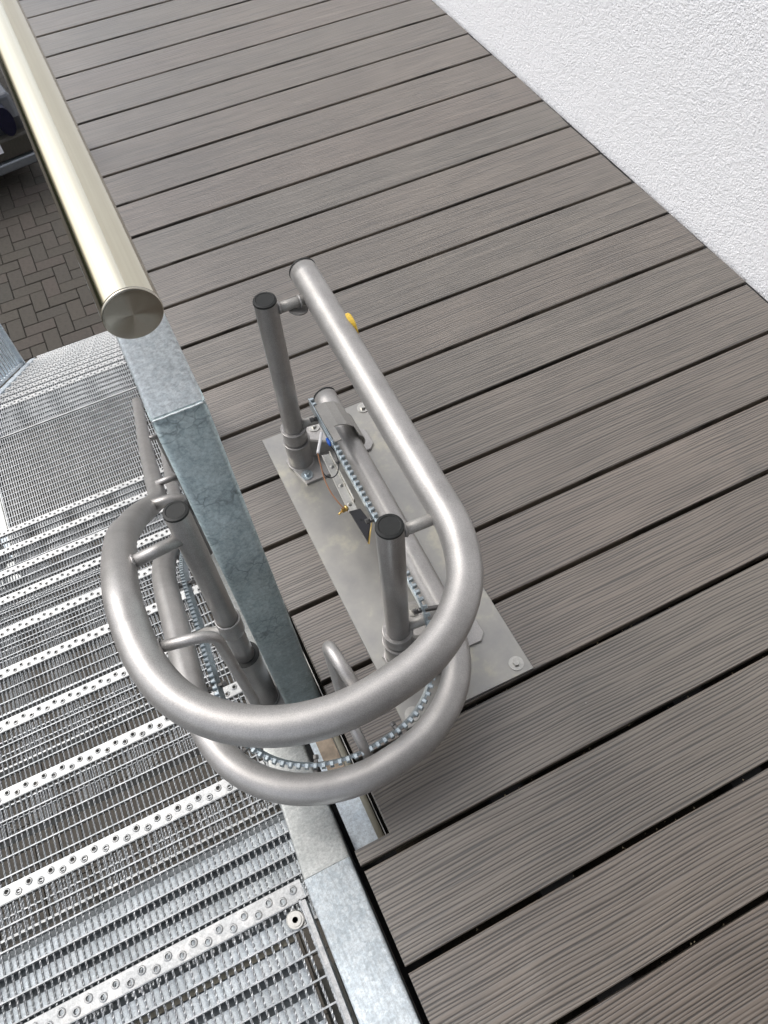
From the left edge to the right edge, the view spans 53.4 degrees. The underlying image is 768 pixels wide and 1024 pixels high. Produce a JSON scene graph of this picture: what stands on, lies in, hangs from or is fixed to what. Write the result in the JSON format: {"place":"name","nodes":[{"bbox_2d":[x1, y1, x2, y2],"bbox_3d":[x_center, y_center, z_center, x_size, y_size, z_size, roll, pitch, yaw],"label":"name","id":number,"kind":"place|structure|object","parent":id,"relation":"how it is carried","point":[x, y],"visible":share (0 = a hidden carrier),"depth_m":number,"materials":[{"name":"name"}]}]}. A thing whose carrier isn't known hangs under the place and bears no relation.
{"place":"outdoors","nodes":[
{"label":"outdoors","id":0,"kind":"place"},
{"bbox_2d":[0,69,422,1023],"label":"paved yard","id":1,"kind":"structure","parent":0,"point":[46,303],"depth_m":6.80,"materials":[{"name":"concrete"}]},
{"bbox_2d":[0,83,36,175],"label":"parked car","id":2,"kind":"object","parent":1,"relation":"on","point":[16,151],"visible":0.81,"depth_m":8.74,"materials":[{"name":"grey paint"}]},
{"bbox_2d":[0,331,421,1023],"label":"steel staircase","id":3,"kind":"structure","parent":1,"relation":"on","point":[206,935],"depth_m":1.44,"materials":[{"name":"metal"}]},
{"bbox_2d":[0,324,25,385],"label":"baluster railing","id":4,"kind":"object","parent":3,"relation":"attached to","point":[12,349],"visible":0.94,"depth_m":6.53,"materials":[{"name":"silver metal"}]},
{"bbox_2d":[432,0,767,300],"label":"house wall","id":5,"kind":"structure","parent":1,"relation":"on","point":[663,104],"depth_m":1.89,"materials":[{"name":"white paint"}]},
{"bbox_2d":[19,0,767,1023],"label":"deck","id":6,"kind":"structure","parent":5,"relation":"attached to","point":[563,326],"depth_m":1.65,"materials":[{"name":"brown wood"}]},
{"bbox_2d":[0,0,319,703],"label":"guard railing","id":7,"kind":"object","parent":6,"relation":"on","point":[127,301],"visible":0.98,"depth_m":0.82,"materials":[{"name":"silver metal"}]},
{"bbox_2d":[100,257,533,805],"bbox_3d":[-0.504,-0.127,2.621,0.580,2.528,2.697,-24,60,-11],"label":"stairlift rail","id":8,"kind":"object","parent":6,"relation":"attached to","point":[383,513],"visible":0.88,"depth_m":1.20,"materials":[{"name":"silver metal"}]}
]}

